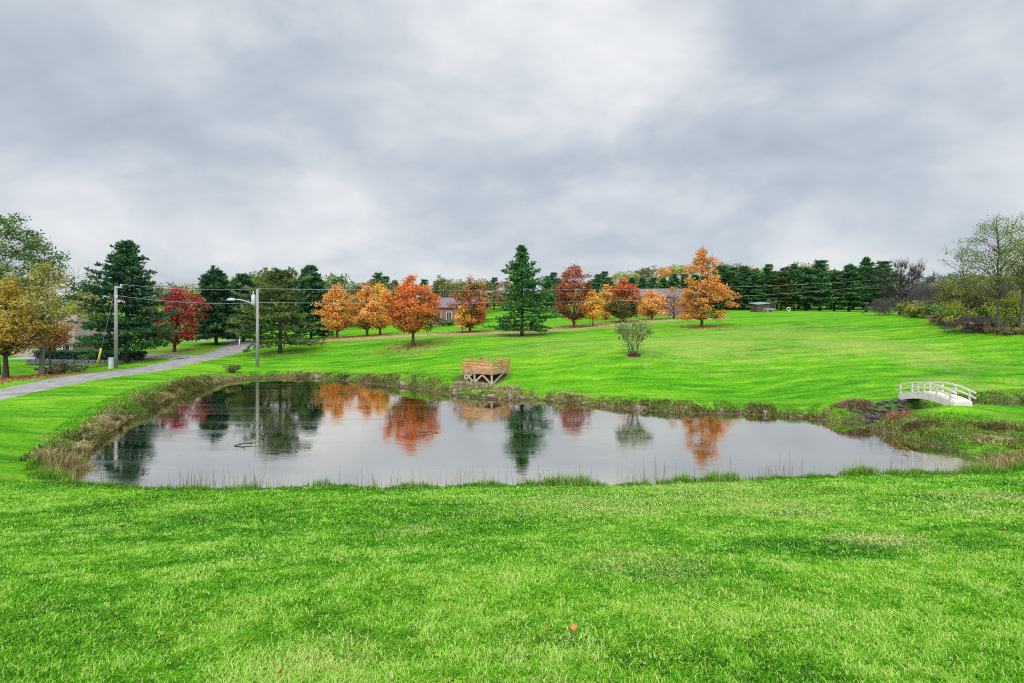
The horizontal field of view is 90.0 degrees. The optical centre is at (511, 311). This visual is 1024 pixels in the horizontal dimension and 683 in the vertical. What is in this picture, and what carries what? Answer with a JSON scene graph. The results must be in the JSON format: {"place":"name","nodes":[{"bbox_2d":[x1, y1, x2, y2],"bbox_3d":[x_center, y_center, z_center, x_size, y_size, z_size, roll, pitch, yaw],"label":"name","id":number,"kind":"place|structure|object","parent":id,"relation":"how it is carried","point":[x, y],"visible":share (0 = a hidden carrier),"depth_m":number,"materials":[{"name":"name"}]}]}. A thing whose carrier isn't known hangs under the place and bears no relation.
{"place":"outdoors","nodes":[
{"label":"outdoors","id":0,"kind":"place"},
{"bbox_2d":[9,354,199,359],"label":"driveway","id":1,"kind":"structure","parent":0,"point":[171,356],"depth_m":56.02,"materials":[{"name":"grey asphalt"}]},
{"bbox_2d":[0,340,259,400],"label":"road","id":2,"kind":"structure","parent":0,"point":[231,348],"depth_m":38.78,"materials":[{"name":"grey asphalt"}]},
{"bbox_2d":[0,289,1023,682],"bbox_3d":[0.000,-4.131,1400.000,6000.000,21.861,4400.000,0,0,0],"label":"ground","id":3,"kind":"structure","parent":0,"point":[802,357],"depth_m":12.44,"materials":[{"name":"green plant"}]},
{"bbox_2d":[0,260,34,374],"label":"shade tree","id":4,"kind":"object","parent":3,"relation":"on","point":[8,268],"visible":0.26,"depth_m":42.20,"materials":[{"name":"green plant"}]},
{"bbox_2d":[0,278,72,377],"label":"tree","id":5,"kind":"object","parent":3,"relation":"on","point":[8,348],"visible":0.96,"depth_m":35.41,"materials":[{"name":"orange plant"}]},
{"bbox_2d":[10,320,78,370],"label":"tree","id":6,"kind":"object","parent":3,"relation":"on","point":[58,339],"visible":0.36,"depth_m":40.37,"materials":[{"name":"brown plant"}]},
{"bbox_2d":[0,213,89,310],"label":"oak tree","id":7,"kind":"object","parent":3,"relation":"on","point":[29,245],"visible":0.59,"depth_m":50.42,"materials":[{"name":"green plant"}]},
{"bbox_2d":[0,259,92,374],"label":"tree","id":8,"kind":"object","parent":3,"relation":"on","point":[45,312],"visible":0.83,"depth_m":37.30,"materials":[{"name":"brown plant"}]},
{"bbox_2d":[21,238,72,319],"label":"oak tree","id":9,"kind":"object","parent":3,"relation":"on","point":[44,255],"visible":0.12,"depth_m":56.12,"materials":[{"name":"green plant"}]},
{"bbox_2d":[34,366,64,373],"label":"leafy bush","id":10,"kind":"object","parent":3,"relation":"on","point":[52,369],"visible":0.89,"depth_m":37.91,"materials":[{"name":"plant"}]},
{"bbox_2d":[11,315,113,355],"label":"brick house","id":11,"kind":"structure","parent":3,"relation":"on","point":[74,333],"depth_m":63.62,"materials":[{"name":"brown brick"}]},
{"bbox_2d":[32,445,102,474],"bbox_3d":[-15.422,5.241,17.717,2.270,1.255,1.720,0,0,20],"label":"straw clump","id":12,"kind":"object","parent":3,"relation":"on","point":[76,463],"visible":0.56,"depth_m":17.59,"materials":[{"name":"brown plant"}]},
{"bbox_2d":[26,359,135,364],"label":"stone wall","id":13,"kind":"structure","parent":3,"relation":"on","point":[59,361],"depth_m":53.87,"materials":[{"name":"grey stone"}]},
{"bbox_2d":[32,349,147,359],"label":"hedge","id":14,"kind":"object","parent":3,"relation":"on","point":[67,354],"visible":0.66,"depth_m":54.81,"materials":[{"name":"green plant"}]},
{"bbox_2d":[62,281,123,330],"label":"shade tree","id":15,"kind":"object","parent":3,"relation":"on","point":[96,299],"visible":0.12,"depth_m":77.50,"materials":[{"name":"green plant"}]},
{"bbox_2d":[114,284,122,367],"bbox_3d":[-33.796,1.399,43.937,0.787,7.567,0.299,0,0,15],"label":"utility pole","id":16,"kind":"object","parent":3,"relation":"on","point":[116,326],"visible":0.9,"depth_m":43.90,"materials":[{"name":"grey wood"}]},
{"bbox_2d":[65,239,183,362],"bbox_3d":[-39.060,-0.997,51.507,9.932,12.807,11.136,0,0,0],"label":"pine tree","id":17,"kind":"object","parent":3,"relation":"on","point":[122,261],"visible":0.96,"depth_m":50.84,"materials":[{"name":"green plant"}]},
{"bbox_2d":[129,275,179,336],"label":"shade tree","id":18,"kind":"object","parent":3,"relation":"on","point":[159,288],"visible":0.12,"depth_m":91.99,"materials":[{"name":"green plant"}]},
{"bbox_2d":[148,280,213,351],"bbox_3d":[-39.065,0.396,60.278,7.007,9.081,5.521,0,0,-30],"label":"maple tree","id":19,"kind":"object","parent":3,"relation":"on","point":[186,332],"visible":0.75,"depth_m":59.69,"materials":[{"name":"red plant"}]},
{"bbox_2d":[172,283,202,335],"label":"shade tree","id":20,"kind":"object","parent":3,"relation":"on","point":[190,289],"visible":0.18,"depth_m":95.50,"materials":[{"name":"plant"}]},
{"bbox_2d":[187,265,250,344],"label":"pine tree","id":21,"kind":"object","parent":3,"relation":"on","point":[214,289],"visible":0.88,"depth_m":65.88,"materials":[{"name":"green plant"}]},
{"bbox_2d":[213,273,264,340],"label":"pine tree","id":22,"kind":"object","parent":3,"relation":"on","point":[244,279],"visible":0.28,"depth_m":73.07,"materials":[{"name":"green plant"}]},
{"bbox_2d":[226,289,258,366],"bbox_3d":[-24.518,1.638,46.678,2.701,7.498,0.429,0,0,-17],"label":"utility pole","id":23,"kind":"object","parent":3,"relation":"on","point":[254,299],"visible":0.95,"depth_m":46.88,"materials":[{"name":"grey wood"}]},
{"bbox_2d":[225,266,327,352],"bbox_3d":[-25.044,-0.208,55.046,10.540,9.812,10.058,0,0,0],"label":"pine tree","id":24,"kind":"object","parent":3,"relation":"on","point":[283,285],"visible":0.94,"depth_m":54.88,"materials":[{"name":"green plant"}]},
{"bbox_2d":[293,264,334,338],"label":"pine tree","id":25,"kind":"object","parent":3,"relation":"on","point":[314,283],"visible":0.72,"depth_m":75.02,"materials":[{"name":"green plant"}]},
{"bbox_2d":[307,272,354,319],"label":"tree","id":26,"kind":"object","parent":3,"relation":"on","point":[334,280],"visible":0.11,"depth_m":102.77,"materials":[{"name":"green plant"}]},
{"bbox_2d":[310,282,357,336],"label":"maple tree","id":27,"kind":"object","parent":3,"relation":"on","point":[335,319],"visible":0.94,"depth_m":69.38,"materials":[{"name":"orange plant"}]},
{"bbox_2d":[326,281,362,318],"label":"tree","id":28,"kind":"object","parent":3,"relation":"on","point":[345,288],"visible":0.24,"depth_m":100.80,"materials":[{"name":"green plant"}]},
{"bbox_2d":[344,278,393,312],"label":"tree","id":29,"kind":"object","parent":3,"relation":"on","point":[364,284],"visible":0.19,"depth_m":98.02,"materials":[{"name":"orange plant"}]},
{"bbox_2d":[350,284,390,335],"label":"maple tree","id":30,"kind":"object","parent":3,"relation":"on","point":[367,314],"visible":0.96,"depth_m":71.25,"materials":[{"name":"orange plant"}]},
{"bbox_2d":[0,320,755,384],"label":"leaf litter","id":31,"kind":"object","parent":3,"relation":"on","point":[16,377],"visible":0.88,"depth_m":57.34,"materials":[{"name":"orange plant"}]},
{"bbox_2d":[366,272,392,318],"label":"pine tree","id":32,"kind":"object","parent":3,"relation":"on","point":[377,275],"visible":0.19,"depth_m":99.49,"materials":[{"name":"green plant"}]},
{"bbox_2d":[367,281,394,333],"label":"maple tree","id":33,"kind":"object","parent":3,"relation":"on","point":[379,289],"visible":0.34,"depth_m":75.69,"materials":[{"name":"orange plant"}]},
{"bbox_2d":[379,273,443,344],"bbox_3d":[-10.498,-0.202,54.045,6.843,7.860,7.745,0,0,0],"label":"maple tree","id":34,"kind":"object","parent":3,"relation":"on","point":[416,317],"visible":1,"depth_m":53.02,"materials":[{"name":"orange plant"}]},
{"bbox_2d":[431,274,452,296],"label":"hill tree","id":35,"kind":"object","parent":3,"relation":"on","point":[436,282],"visible":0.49,"depth_m":118.22,"materials":[{"name":"green plant"}]},
{"bbox_2d":[438,280,457,296],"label":"hill tree","id":36,"kind":"object","parent":3,"relation":"on","point":[449,288],"visible":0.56,"depth_m":116.23,"materials":[{"name":"green plant"}]},
{"bbox_2d":[430,297,487,324],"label":"brick house","id":37,"kind":"structure","parent":3,"relation":"on","point":[446,312],"depth_m":92.88,"materials":[{"name":"red brick"}]},
{"bbox_2d":[453,304,476,332],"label":"young tree","id":38,"kind":"object","parent":3,"relation":"on","point":[462,321],"visible":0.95,"depth_m":67.94,"materials":[{"name":"yellow plant"}]},
{"bbox_2d":[445,274,492,331],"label":"maple tree","id":39,"kind":"object","parent":3,"relation":"on","point":[476,310],"visible":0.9,"depth_m":69.26,"materials":[{"name":"orange plant"}]},
{"bbox_2d":[449,380,494,390],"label":"straw clump","id":40,"kind":"object","parent":3,"relation":"on","point":[466,385],"visible":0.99,"depth_m":34.47,"materials":[{"name":"beige plant"}]},
{"bbox_2d":[259,318,711,345],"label":"lane","id":41,"kind":"structure","parent":3,"relation":"on","point":[499,332],"depth_m":66.24,"materials":[{"name":"grey asphalt"}]},
{"bbox_2d":[462,357,510,383],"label":"wooden deck","id":42,"kind":"structure","parent":3,"relation":"on","point":[482,368],"depth_m":36.20,"materials":[{"name":"brown wood"}]},
{"bbox_2d":[477,279,499,306],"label":"hill tree","id":43,"kind":"object","parent":3,"relation":"on","point":[488,287],"visible":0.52,"depth_m":115.35,"materials":[{"name":"green plant"}]},
{"bbox_2d":[486,277,501,308],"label":"pine tree","id":44,"kind":"object","parent":3,"relation":"on","point":[492,280],"visible":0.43,"depth_m":126.47,"materials":[{"name":"green plant"}]},
{"bbox_2d":[491,280,512,308],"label":"tree","id":45,"kind":"object","parent":3,"relation":"on","point":[500,299],"visible":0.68,"depth_m":120.17,"materials":[{"name":"brown plant"}]},
{"bbox_2d":[493,385,522,390],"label":"straw clump","id":46,"kind":"object","parent":3,"relation":"on","point":[507,388],"visible":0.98,"depth_m":33.82,"materials":[{"name":"beige plant"}]},
{"bbox_2d":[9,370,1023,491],"bbox_3d":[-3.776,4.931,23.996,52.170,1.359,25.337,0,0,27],"label":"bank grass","id":47,"kind":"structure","parent":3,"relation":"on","point":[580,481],"depth_m":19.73,"materials":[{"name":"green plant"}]},
{"bbox_2d":[12,371,1023,461],"bbox_3d":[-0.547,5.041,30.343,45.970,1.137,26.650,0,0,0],"label":"dead grass","id":48,"kind":"structure","parent":3,"relation":"on","point":[114,421],"depth_m":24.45,"materials":[{"name":"brown plant"}]},
{"bbox_2d":[482,245,563,335],"bbox_3d":[1.361,-2.465,60.325,9.809,11.039,9.240,0,0,0],"label":"pine tree","id":49,"kind":"object","parent":3,"relation":"on","point":[516,268],"visible":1,"depth_m":59.24,"materials":[{"name":"green plant"}]},
{"bbox_2d":[40,443,1023,488],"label":"reeds","id":50,"kind":"object","parent":3,"relation":"on","point":[213,483],"visible":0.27,"depth_m":14.75,"materials":[{"name":"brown plant"}]},
{"bbox_2d":[538,275,558,310],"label":"pine tree","id":51,"kind":"object","parent":3,"relation":"on","point":[546,285],"visible":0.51,"depth_m":114.31,"materials":[{"name":"green plant"}]},
{"bbox_2d":[548,262,595,326],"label":"oak tree","id":52,"kind":"object","parent":3,"relation":"on","point":[572,300],"visible":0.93,"depth_m":74.29,"materials":[{"name":"red plant"}]},
{"bbox_2d":[577,290,607,326],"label":"young tree","id":53,"kind":"object","parent":3,"relation":"on","point":[592,314],"visible":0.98,"depth_m":72.55,"materials":[{"name":"yellow plant"}]},
{"bbox_2d":[589,273,609,307],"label":"pine tree","id":54,"kind":"object","parent":3,"relation":"on","point":[596,283],"visible":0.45,"depth_m":113.32,"materials":[{"name":"green plant"}]},
{"bbox_2d":[595,283,614,319],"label":"maple tree","id":55,"kind":"object","parent":3,"relation":"on","point":[606,315],"visible":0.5,"depth_m":87.55,"materials":[{"name":"orange plant"}]},
{"bbox_2d":[601,271,615,297],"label":"pine tree","id":56,"kind":"object","parent":3,"relation":"on","point":[607,279],"visible":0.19,"depth_m":124.51,"materials":[{"name":"green plant"}]},
{"bbox_2d":[599,278,642,321],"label":"maple tree","id":57,"kind":"object","parent":3,"relation":"on","point":[617,309],"visible":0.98,"depth_m":78.90,"materials":[{"name":"orange plant"}]},
{"bbox_2d":[614,317,654,356],"bbox_3d":[9.423,1.941,39.353,3.198,3.116,3.114,0,0,0],"label":"bush","id":58,"kind":"object","parent":3,"relation":"on","point":[626,334],"visible":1,"depth_m":39.15,"materials":[{"name":"green plant"}]},
{"bbox_2d":[634,268,654,281],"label":"hill tree","id":59,"kind":"object","parent":3,"relation":"on","point":[642,272],"visible":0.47,"depth_m":181.52,"materials":[{"name":"green plant"}]},
{"bbox_2d":[642,277,661,288],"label":"pine tree","id":60,"kind":"object","parent":3,"relation":"on","point":[654,284],"visible":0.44,"depth_m":129.51,"materials":[{"name":"green plant"}]},
{"bbox_2d":[637,289,670,319],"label":"maple tree","id":61,"kind":"object","parent":3,"relation":"on","point":[649,300],"visible":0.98,"depth_m":85.33,"materials":[{"name":"orange plant"}]},
{"bbox_2d":[624,289,695,314],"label":"long house","id":62,"kind":"structure","parent":3,"relation":"on","point":[661,291],"depth_m":107.84,"materials":[{"name":"red brick"}]},
{"bbox_2d":[648,266,678,288],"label":"hill tree","id":63,"kind":"object","parent":3,"relation":"on","point":[666,273],"visible":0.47,"depth_m":176.20,"materials":[{"name":"orange plant"}]},
{"bbox_2d":[660,264,684,288],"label":"hill tree","id":64,"kind":"object","parent":3,"relation":"on","point":[681,270],"visible":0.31,"depth_m":182.81,"materials":[{"name":"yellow plant"}]},
{"bbox_2d":[659,285,686,318],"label":"tree","id":65,"kind":"object","parent":3,"relation":"on","point":[672,308],"visible":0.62,"depth_m":87.48,"materials":[{"name":"brown plant"}]},
{"bbox_2d":[667,273,682,288],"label":"pine tree","id":66,"kind":"object","parent":3,"relation":"on","point":[674,279],"visible":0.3,"depth_m":135.10,"materials":[{"name":"green plant"}]},
{"bbox_2d":[672,274,699,297],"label":"pine tree","id":67,"kind":"object","parent":3,"relation":"on","point":[682,281],"visible":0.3,"depth_m":129.57,"materials":[{"name":"green plant"}]},
{"bbox_2d":[667,245,742,326],"bbox_3d":[23.491,-3.237,62.185,8.224,10.608,7.877,0,0,-22],"label":"maple tree","id":68,"kind":"object","parent":3,"relation":"on","point":[709,295],"visible":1,"depth_m":61.16,"materials":[{"name":"orange plant"}]},
{"bbox_2d":[704,264,744,309],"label":"pine tree","id":69,"kind":"object","parent":3,"relation":"on","point":[722,272],"visible":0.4,"depth_m":120.76,"materials":[{"name":"green plant"}]},
{"bbox_2d":[718,271,741,309],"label":"pine tree","id":70,"kind":"object","parent":3,"relation":"on","point":[730,276],"visible":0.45,"depth_m":120.26,"materials":[{"name":"green plant"}]},
{"bbox_2d":[722,265,760,309],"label":"pine tree","id":71,"kind":"object","parent":3,"relation":"on","point":[742,274],"visible":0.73,"depth_m":118.99,"materials":[{"name":"green plant"}]},
{"bbox_2d":[738,270,769,306],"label":"pine tree","id":72,"kind":"object","parent":3,"relation":"on","point":[753,290],"visible":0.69,"depth_m":117.89,"materials":[{"name":"green plant"}]},
{"bbox_2d":[750,302,775,311],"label":"shed","id":73,"kind":"structure","parent":3,"relation":"on","point":[758,306],"depth_m":103.25,"materials":[{"name":"grey metal"}]},
{"bbox_2d":[751,264,784,306],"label":"pine tree","id":74,"kind":"object","parent":3,"relation":"on","point":[767,274],"visible":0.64,"depth_m":117.20,"materials":[{"name":"green plant"}]},
{"bbox_2d":[763,271,804,310],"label":"pine tree","id":75,"kind":"object","parent":3,"relation":"on","point":[782,279],"visible":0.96,"depth_m":114.85,"materials":[{"name":"green plant"}]},
{"bbox_2d":[782,263,810,310],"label":"pine tree","id":76,"kind":"object","parent":3,"relation":"on","point":[793,271],"visible":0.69,"depth_m":115.10,"materials":[{"name":"green plant"}]},
{"bbox_2d":[785,267,826,310],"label":"pine tree","id":77,"kind":"object","parent":3,"relation":"on","point":[807,272],"visible":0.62,"depth_m":113.87,"materials":[{"name":"green plant"}]},
{"bbox_2d":[795,259,845,310],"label":"pine tree","id":78,"kind":"object","parent":3,"relation":"on","point":[819,274],"visible":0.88,"depth_m":112.16,"materials":[{"name":"green plant"}]},
{"bbox_2d":[820,270,853,310],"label":"pine tree","id":79,"kind":"object","parent":3,"relation":"on","point":[833,277],"visible":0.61,"depth_m":112.00,"materials":[{"name":"green plant"}]},
{"bbox_2d":[823,264,870,311],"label":"pine tree","id":80,"kind":"object","parent":3,"relation":"on","point":[847,272],"visible":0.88,"depth_m":110.08,"materials":[{"name":"green plant"}]},
{"bbox_2d":[831,397,872,412],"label":"fern clump","id":81,"kind":"object","parent":3,"relation":"on","point":[855,403],"visible":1,"depth_m":26.15,"materials":[{"name":"brown plant"}]},
{"bbox_2d":[844,256,881,311],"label":"pine tree","id":82,"kind":"object","parent":3,"relation":"on","point":[865,263],"visible":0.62,"depth_m":109.16,"materials":[{"name":"green plant"}]},
{"bbox_2d":[856,260,906,311],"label":"pine tree","id":83,"kind":"object","parent":3,"relation":"on","point":[884,264],"visible":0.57,"depth_m":107.54,"materials":[{"name":"green plant"}]},
{"bbox_2d":[861,296,904,315],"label":"thorn bush","id":84,"kind":"object","parent":3,"relation":"on","point":[880,304],"visible":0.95,"depth_m":61.65,"materials":[{"name":"plant"}]},
{"bbox_2d":[856,255,940,314],"bbox_3d":[47.395,-3.189,62.071,8.937,7.493,6.983,0,0,0],"label":"bare tree","id":85,"kind":"object","parent":3,"relation":"on","point":[898,277],"visible":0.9,"depth_m":61.89,"materials":[{"name":"grey plant"}]},
{"bbox_2d":[886,410,914,419],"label":"fern clump","id":86,"kind":"object","parent":3,"relation":"on","point":[895,414],"visible":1,"depth_m":23.68,"materials":[{"name":"orange plant"}]},
{"bbox_2d":[895,299,925,316],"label":"leafy bush","id":87,"kind":"object","parent":3,"relation":"on","point":[908,309],"visible":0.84,"depth_m":57.64,"materials":[{"name":"green plant"}]},
{"bbox_2d":[893,282,952,314],"bbox_3d":[48.019,-1.248,59.553,5.865,5.085,8.498,0,0,38],"label":"twiggy bush","id":88,"kind":"object","parent":3,"relation":"on","point":[926,293],"visible":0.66,"depth_m":59.26,"materials":[{"name":"grey plant"}]},
{"bbox_2d":[911,303,948,318],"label":"leafy bush","id":89,"kind":"object","parent":3,"relation":"on","point":[928,309],"visible":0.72,"depth_m":55.73,"materials":[{"name":"green plant"}]},
{"bbox_2d":[895,381,976,405],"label":"garden bridge","id":90,"kind":"structure","parent":3,"relation":"on","point":[942,397],"depth_m":24.50,"materials":[{"name":"white paint"}]},
{"bbox_2d":[924,313,961,324],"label":"leafy bush","id":91,"kind":"object","parent":3,"relation":"on","point":[934,320],"visible":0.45,"depth_m":49.83,"materials":[{"name":"brown plant"}]},
{"bbox_2d":[914,278,974,313],"bbox_3d":[52.606,-1.502,61.664,7.166,5.206,6.751,0,0,0],"label":"twiggy bush","id":92,"kind":"object","parent":3,"relation":"on","point":[944,302],"visible":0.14,"depth_m":61.31,"materials":[{"name":"plant"}]},
{"bbox_2d":[937,298,984,326],"bbox_3d":[41.675,0.054,47.811,4.244,2.824,3.520,0,0,-42],"label":"leafy bush","id":93,"kind":"object","parent":3,"relation":"on","point":[952,317],"visible":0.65,"depth_m":47.70,"materials":[{"name":"green plant"}]},
{"bbox_2d":[936,245,995,326],"bbox_3d":[41.599,-2.564,46.787,4.415,8.515,3.130,0,0,34],"label":"locust tree","id":94,"kind":"object","parent":3,"relation":"on","point":[963,271],"visible":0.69,"depth_m":47.00,"materials":[{"name":"green plant"}]},
{"bbox_2d":[925,272,1013,308],"bbox_3d":[44.247,-1.260,50.248,6.633,5.363,7.922,0,0,0],"label":"bush","id":95,"kind":"object","parent":3,"relation":"on","point":[953,292],"visible":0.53,"depth_m":49.64,"materials":[{"name":"green plant"}]},
{"bbox_2d":[949,321,995,332],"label":"leafy bush","id":96,"kind":"object","parent":3,"relation":"on","point":[960,326],"visible":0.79,"depth_m":43.86,"materials":[{"name":"brown plant"}]},
{"bbox_2d":[937,314,1019,333],"bbox_3d":[40.195,1.214,44.489,5.708,2.100,4.794,0,0,0],"label":"twiggy bush","id":97,"kind":"object","parent":3,"relation":"on","point":[973,318],"visible":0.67,"depth_m":44.08,"materials":[{"name":"plant"}]},
{"bbox_2d":[941,213,1023,334],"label":"locust tree","id":98,"kind":"object","parent":3,"relation":"on","point":[999,290],"visible":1,"depth_m":41.90,"materials":[{"name":"green plant"}]},
{"bbox_2d":[955,287,1019,323],"bbox_3d":[44.417,-0.545,48.031,5.487,3.816,5.114,0,0,0],"label":"leafy bush","id":99,"kind":"object","parent":3,"relation":"on","point":[983,311],"visible":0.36,"depth_m":47.65,"materials":[{"name":"green plant"}]},
{"bbox_2d":[968,212,1023,328],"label":"locust tree","id":100,"kind":"object","parent":3,"relation":"on","point":[1019,325],"visible":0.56,"depth_m":43.00,"materials":[{"name":"green plant"}]},
{"bbox_2d":[973,270,1021,323],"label":"shade tree","id":101,"kind":"object","parent":3,"relation":"on","point":[1008,276],"visible":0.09,"depth_m":53.66,"materials":[{"name":"green plant"}]},
{"bbox_2d":[974,447,1023,468],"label":"straw clump","id":102,"kind":"object","parent":3,"relation":"on","point":[1006,457],"visible":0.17,"depth_m":18.75,"materials":[{"name":"brown plant"}]},
{"bbox_2d":[977,287,1023,327],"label":"leafy bush","id":103,"kind":"object","parent":3,"relation":"on","point":[1014,309],"visible":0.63,"depth_m":44.96,"materials":[{"name":"green plant"}]},
{"bbox_2d":[985,327,1023,334],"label":"leafy bush","id":104,"kind":"object","parent":3,"relation":"on","point":[1007,331],"visible":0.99,"depth_m":41.31,"materials":[{"name":"brown plant"}]},
{"bbox_2d":[0,0,1023,303],"label":"sky","id":105,"kind":"structure","parent":0,"point":[358,139],"materials":[{"name":"grey"}]},
{"bbox_2d":[74,378,1003,489],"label":"pond water","id":106,"kind":"structure","parent":0,"point":[309,430],"depth_m":21.58,"materials":[{"name":"grey liquid"}]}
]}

